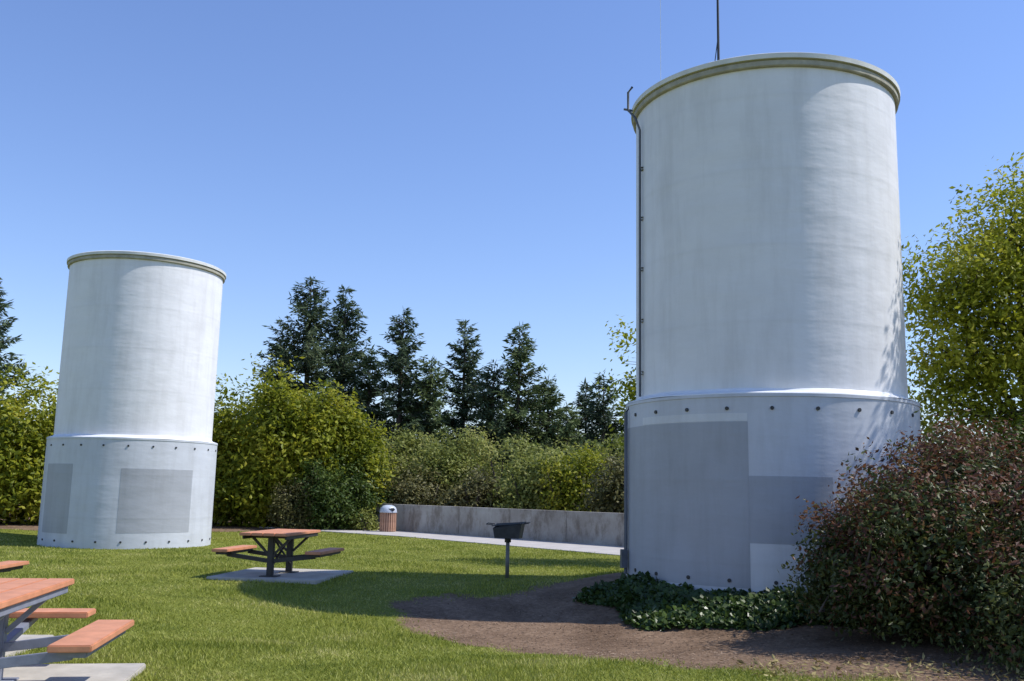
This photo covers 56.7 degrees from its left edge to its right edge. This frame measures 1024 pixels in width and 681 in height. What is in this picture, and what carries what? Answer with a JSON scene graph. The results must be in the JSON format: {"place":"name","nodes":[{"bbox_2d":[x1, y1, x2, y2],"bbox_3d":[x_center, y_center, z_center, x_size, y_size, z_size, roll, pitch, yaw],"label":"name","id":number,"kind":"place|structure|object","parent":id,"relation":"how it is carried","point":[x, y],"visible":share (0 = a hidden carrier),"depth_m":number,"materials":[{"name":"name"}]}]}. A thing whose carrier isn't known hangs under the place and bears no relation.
{"place":"outdoors","nodes":[
{"label":"outdoors","id":0,"kind":"place"},
{"bbox_2d":[0,528,927,680],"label":"lawn grass","id":1,"kind":"structure","parent":0,"point":[507,662],"depth_m":12.25,"materials":[{"name":"green plant"}]},
{"bbox_2d":[0,504,1023,680],"bbox_3d":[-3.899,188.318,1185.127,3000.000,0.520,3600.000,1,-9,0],"label":"ground","id":2,"kind":"structure","parent":0,"point":[561,602],"depth_m":13.05,"materials":[{"name":"green plant"}]},
{"bbox_2d":[0,561,28,572],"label":"picnic table","id":3,"kind":"object","parent":2,"relation":"on","point":[7,566],"visible":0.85,"depth_m":12.82,"materials":[{"name":"wood"}]},
{"bbox_2d":[0,277,41,405],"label":"conifer tree","id":4,"kind":"object","parent":2,"relation":"on","point":[7,324],"visible":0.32,"depth_m":50.89,"materials":[{"name":"green plant"}]},
{"bbox_2d":[5,635,52,656],"bbox_3d":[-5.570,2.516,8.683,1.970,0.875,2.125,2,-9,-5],"label":"concrete slab","id":5,"kind":"object","parent":2,"relation":"on","point":[22,637],"visible":0.06,"depth_m":9.49,"materials":[{"name":"concrete"}]},
{"bbox_2d":[0,359,58,524],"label":"shrub","id":6,"kind":"object","parent":2,"relation":"on","point":[22,459],"visible":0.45,"depth_m":34.29,"materials":[{"name":"green plant"}]},
{"bbox_2d":[0,578,145,680],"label":"picnic table","id":7,"kind":"object","parent":2,"relation":"on","point":[18,596],"visible":1,"depth_m":7.49,"materials":[{"name":"wood"}]},
{"bbox_2d":[37,250,225,548],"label":"water tower","id":8,"kind":"structure","parent":2,"relation":"on","point":[130,454],"depth_m":27.36,"materials":[{"name":"metal"}]},
{"bbox_2d":[212,405,251,517],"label":"shrub","id":9,"kind":"object","parent":2,"relation":"on","point":[214,436],"visible":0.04,"depth_m":37.31,"materials":[{"name":"green plant"}]},
{"bbox_2d":[206,529,352,583],"bbox_3d":[-4.105,3.876,17.128,1.970,0.875,2.125,0,-9,8],"label":"picnic table","id":10,"kind":"object","parent":2,"relation":"on","point":[287,573],"visible":0.98,"depth_m":16.56,"materials":[{"name":"wood"}]},
{"bbox_2d":[257,337,302,398],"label":"conifer tree","id":11,"kind":"object","parent":2,"relation":"on","point":[277,351],"visible":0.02,"depth_m":60.88,"materials":[{"name":"green plant"}]},
{"bbox_2d":[265,473,318,528],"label":"shrub","id":12,"kind":"object","parent":2,"relation":"on","point":[285,512],"visible":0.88,"depth_m":34.91,"materials":[{"name":"green plant"}]},
{"bbox_2d":[212,350,376,527],"bbox_3d":[-9.521,3.994,38.204,8.451,7.319,6.117,1,-9,0],"label":"shrub","id":13,"kind":"object","parent":2,"relation":"on","point":[277,426],"visible":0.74,"depth_m":36.51,"materials":[{"name":"green plant"}]},
{"bbox_2d":[234,276,370,421],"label":"conifer tree","id":14,"kind":"object","parent":2,"relation":"on","point":[311,364],"visible":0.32,"depth_m":60.17,"materials":[{"name":"green plant"}]},
{"bbox_2d":[281,451,383,529],"bbox_3d":[-6.997,5.763,36.123,3.927,3.111,3.354,-5,-11,36],"label":"shrub","id":15,"kind":"object","parent":2,"relation":"on","point":[336,499],"visible":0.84,"depth_m":35.18,"materials":[{"name":"green plant"}]},
{"bbox_2d":[287,404,397,517],"bbox_3d":[-6.943,5.097,37.856,4.940,5.051,3.946,1,-9,0],"label":"shrub","id":16,"kind":"object","parent":2,"relation":"on","point":[361,455],"visible":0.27,"depth_m":37.08,"materials":[{"name":"green plant"}]},
{"bbox_2d":[312,285,383,428],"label":"conifer tree","id":17,"kind":"object","parent":2,"relation":"on","point":[346,321],"visible":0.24,"depth_m":62.39,"materials":[{"name":"green plant"}]},
{"bbox_2d":[343,507,379,530],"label":"shrub","id":18,"kind":"object","parent":2,"relation":"on","point":[368,524],"visible":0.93,"depth_m":35.11,"materials":[{"name":"green plant"}]},
{"bbox_2d":[343,460,396,527],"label":"shrub","id":19,"kind":"object","parent":2,"relation":"on","point":[383,498],"visible":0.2,"depth_m":36.79,"materials":[{"name":"green plant"}]},
{"bbox_2d":[342,344,405,446],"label":"conifer tree","id":20,"kind":"object","parent":2,"relation":"on","point":[369,387],"visible":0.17,"depth_m":60.97,"materials":[{"name":"green plant"}]},
{"bbox_2d":[373,503,413,531],"bbox_3d":[-4.455,6.847,35.829,2.481,1.330,0.220,-8,-12,44],"label":"panel","id":21,"kind":"object","parent":2,"relation":"on","point":[404,519],"visible":0.41,"depth_m":35.32,"materials":[{"name":"concrete"}]},
{"bbox_2d":[357,307,450,465],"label":"conifer tree","id":22,"kind":"object","parent":2,"relation":"on","point":[394,365],"visible":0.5,"depth_m":59.65,"materials":[{"name":"green plant"}]},
{"bbox_2d":[374,462,455,504],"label":"shrub","id":23,"kind":"object","parent":2,"relation":"on","point":[413,493],"visible":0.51,"depth_m":37.16,"materials":[{"name":"green plant"}]},
{"bbox_2d":[370,423,460,491],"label":"shrub","id":24,"kind":"object","parent":2,"relation":"on","point":[405,455],"visible":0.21,"depth_m":40.26,"materials":[{"name":"green plant"}]},
{"bbox_2d":[396,356,474,460],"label":"conifer tree","id":25,"kind":"object","parent":2,"relation":"on","point":[436,405],"visible":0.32,"depth_m":59.54,"materials":[{"name":"green plant"}]},
{"bbox_2d":[413,505,458,534],"bbox_3d":[-2.675,6.611,34.094,2.481,1.330,0.220,-8,-12,44],"label":"panel","id":26,"kind":"object","parent":2,"relation":"on","point":[436,519],"visible":0.56,"depth_m":34.00,"materials":[{"name":"concrete"}]},
{"bbox_2d":[260,526,623,555],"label":"walkway","id":27,"kind":"structure","parent":2,"relation":"on","point":[591,548],"depth_m":29.54,"materials":[{"name":"concrete"}]},
{"bbox_2d":[379,505,396,531],"bbox_3d":[-4.515,6.470,34.600,0.640,0.940,0.640,1,-9,0],"label":"trash bin","id":28,"kind":"object","parent":27,"relation":"on","point":[388,514],"visible":1,"depth_m":34.36,"materials":[{"name":"wood"}]},
{"bbox_2d":[407,424,505,498],"bbox_3d":[-2.333,5.774,39.890,4.467,4.449,4.473,1,-9,0],"label":"shrub","id":29,"kind":"object","parent":2,"relation":"on","point":[448,465],"visible":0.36,"depth_m":39.19,"materials":[{"name":"green plant"}]},
{"bbox_2d":[424,463,511,508],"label":"shrub","id":30,"kind":"object","parent":2,"relation":"on","point":[470,494],"visible":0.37,"depth_m":35.52,"materials":[{"name":"green plant"}]},
{"bbox_2d":[435,319,503,453],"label":"conifer tree","id":31,"kind":"object","parent":2,"relation":"on","point":[465,367],"visible":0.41,"depth_m":62.17,"materials":[{"name":"green plant"}]},
{"bbox_2d":[459,507,509,536],"bbox_3d":[-0.895,6.375,32.359,2.481,1.330,0.220,-8,-12,44],"label":"panel","id":32,"kind":"object","parent":2,"relation":"on","point":[473,521],"visible":0.51,"depth_m":32.42,"materials":[{"name":"concrete"}]},
{"bbox_2d":[456,359,525,475],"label":"conifer tree","id":33,"kind":"object","parent":2,"relation":"on","point":[485,407],"visible":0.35,"depth_m":59.77,"materials":[{"name":"green plant"}]},
{"bbox_2d":[438,433,568,505],"bbox_3d":[-0.106,5.746,38.812,5.454,4.200,3.928,-1,-9,14],"label":"shrub","id":34,"kind":"object","parent":2,"relation":"on","point":[527,444],"visible":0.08,"depth_m":38.42,"materials":[{"name":"green plant"}]},
{"bbox_2d":[486,522,530,577],"bbox_3d":[-0.080,3.885,17.609,0.815,1.042,0.414,-1,-9,12],"label":"park grill","id":35,"kind":"object","parent":2,"relation":"on","point":[508,532],"visible":1,"depth_m":17.52,"materials":[{"name":"metal"}]},
{"bbox_2d":[18,406,1011,462],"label":"distant trees","id":36,"kind":"object","parent":2,"relation":"on","point":[476,427],"depth_m":68.87,"materials":[{"name":"green plant"}]},
{"bbox_2d":[473,321,561,476],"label":"conifer tree","id":37,"kind":"object","parent":2,"relation":"on","point":[521,408],"visible":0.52,"depth_m":59.61,"materials":[{"name":"green plant"}]},
{"bbox_2d":[481,443,578,510],"bbox_3d":[0.992,5.554,35.020,4.479,3.429,3.305,1,-9,0],"label":"shrub","id":38,"kind":"object","parent":2,"relation":"on","point":[524,493],"visible":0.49,"depth_m":34.55,"materials":[{"name":"green plant"}]},
{"bbox_2d":[510,509,566,541],"bbox_3d":[0.886,6.138,30.624,2.481,1.330,0.220,-8,-12,44],"label":"panel","id":39,"kind":"object","parent":2,"relation":"on","point":[547,525],"visible":0.51,"depth_m":30.41,"materials":[{"name":"concrete"}]},
{"bbox_2d":[512,374,577,470],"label":"conifer tree","id":40,"kind":"object","parent":2,"relation":"on","point":[552,396],"visible":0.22,"depth_m":60.60,"materials":[{"name":"green plant"}]},
{"bbox_2d":[541,402,602,462],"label":"conifer tree","id":41,"kind":"object","parent":2,"relation":"on","point":[564,432],"visible":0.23,"depth_m":57.65,"materials":[{"name":"green plant"}]},
{"bbox_2d":[541,437,607,486],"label":"shrub","id":42,"kind":"object","parent":2,"relation":"on","point":[567,447],"visible":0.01,"depth_m":38.43,"materials":[{"name":"green plant"}]},
{"bbox_2d":[532,440,620,511],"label":"shrub","id":43,"kind":"object","parent":2,"relation":"on","point":[571,490],"visible":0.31,"depth_m":33.68,"materials":[{"name":"green plant"}]},
{"bbox_2d":[562,378,605,451],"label":"conifer tree","id":44,"kind":"object","parent":2,"relation":"on","point":[581,399],"visible":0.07,"depth_m":61.83,"materials":[{"name":"green plant"}]},
{"bbox_2d":[567,511,623,545],"bbox_3d":[2.666,5.902,28.889,2.481,1.330,0.220,-8,-12,44],"label":"panel","id":45,"kind":"object","parent":2,"relation":"on","point":[601,528],"visible":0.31,"depth_m":28.88,"materials":[{"name":"concrete"}]},
{"bbox_2d":[573,452,623,512],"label":"shrub","id":46,"kind":"object","parent":2,"relation":"on","point":[611,500],"visible":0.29,"depth_m":30.90,"materials":[{"name":"green plant"}]},
{"bbox_2d":[575,432,623,483],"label":"shrub","id":47,"kind":"object","parent":2,"relation":"on","point":[615,446],"visible":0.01,"depth_m":35.28,"materials":[{"name":"green plant"}]},
{"bbox_2d":[578,370,623,456],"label":"conifer tree","id":48,"kind":"object","parent":2,"relation":"on","point":[603,417],"visible":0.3,"depth_m":59.76,"materials":[{"name":"green plant"}]},
{"bbox_2d":[596,316,635,452],"bbox_3d":[4.363,2.144,21.883,4.786,5.974,3.587,1,-9,0],"label":"deciduous tree","id":49,"kind":"object","parent":2,"relation":"on","point":[631,391],"visible":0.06,"depth_m":22.12,"materials":[{"name":"green plant"}]},
{"bbox_2d":[612,395,635,458],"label":"conifer tree","id":50,"kind":"object","parent":2,"relation":"on","point":[617,421],"depth_m":59.57,"materials":[{"name":"green plant"}]},
{"bbox_2d":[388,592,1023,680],"bbox_3d":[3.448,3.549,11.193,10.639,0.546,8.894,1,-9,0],"label":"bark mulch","id":51,"kind":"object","parent":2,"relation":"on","point":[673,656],"visible":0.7,"depth_m":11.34,"materials":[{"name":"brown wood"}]},
{"bbox_2d":[572,571,919,631],"bbox_3d":[4.245,3.785,13.642,6.795,0.745,2.810,0,-9,5],"label":"ivy ground cover","id":52,"kind":"object","parent":2,"relation":"on","point":[635,599],"visible":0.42,"depth_m":13.38,"materials":[{"name":"green plant"}]},
{"bbox_2d":[620,0,921,593],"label":"water tower","id":53,"kind":"structure","parent":2,"relation":"on","point":[771,374],"depth_m":14.76,"materials":[{"name":"metal"}]},
{"bbox_2d":[720,653,1023,680],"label":"fallen leaf litter","id":54,"kind":"object","parent":2,"relation":"on","point":[775,661],"visible":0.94,"depth_m":8.93,"materials":[{"name":"brown plant"}]},
{"bbox_2d":[784,468,1004,642],"bbox_3d":[4.833,2.588,11.627,2.871,2.034,2.548,1,-9,0],"label":"red tipped bush","id":55,"kind":"object","parent":2,"relation":"on","point":[832,602],"visible":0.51,"depth_m":11.23,"materials":[{"name":"green plant"}]},
{"bbox_2d":[777,408,1023,658],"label":"red tipped bush","id":56,"kind":"object","parent":2,"relation":"on","point":[987,478],"visible":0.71,"depth_m":10.85,"materials":[{"name":"green plant"}]},
{"bbox_2d":[901,152,1023,472],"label":"deciduous tree","id":57,"kind":"object","parent":2,"relation":"on","point":[982,282],"visible":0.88,"depth_m":17.86,"materials":[{"name":"green plant"}]},
{"bbox_2d":[931,465,1023,678],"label":"red tipped bush","id":58,"kind":"object","parent":2,"relation":"on","point":[1013,613],"visible":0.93,"depth_m":9.54,"materials":[{"name":"green plant"}]},
{"bbox_2d":[954,409,1023,482],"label":"shrub","id":59,"kind":"object","parent":2,"relation":"on","point":[1021,431],"visible":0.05,"depth_m":16.25,"materials":[{"name":"green plant"}]},
{"bbox_2d":[0,0,1023,442],"label":"sky","id":60,"kind":"structure","parent":0,"point":[445,161],"materials":[{"name":"blue"}]}
]}

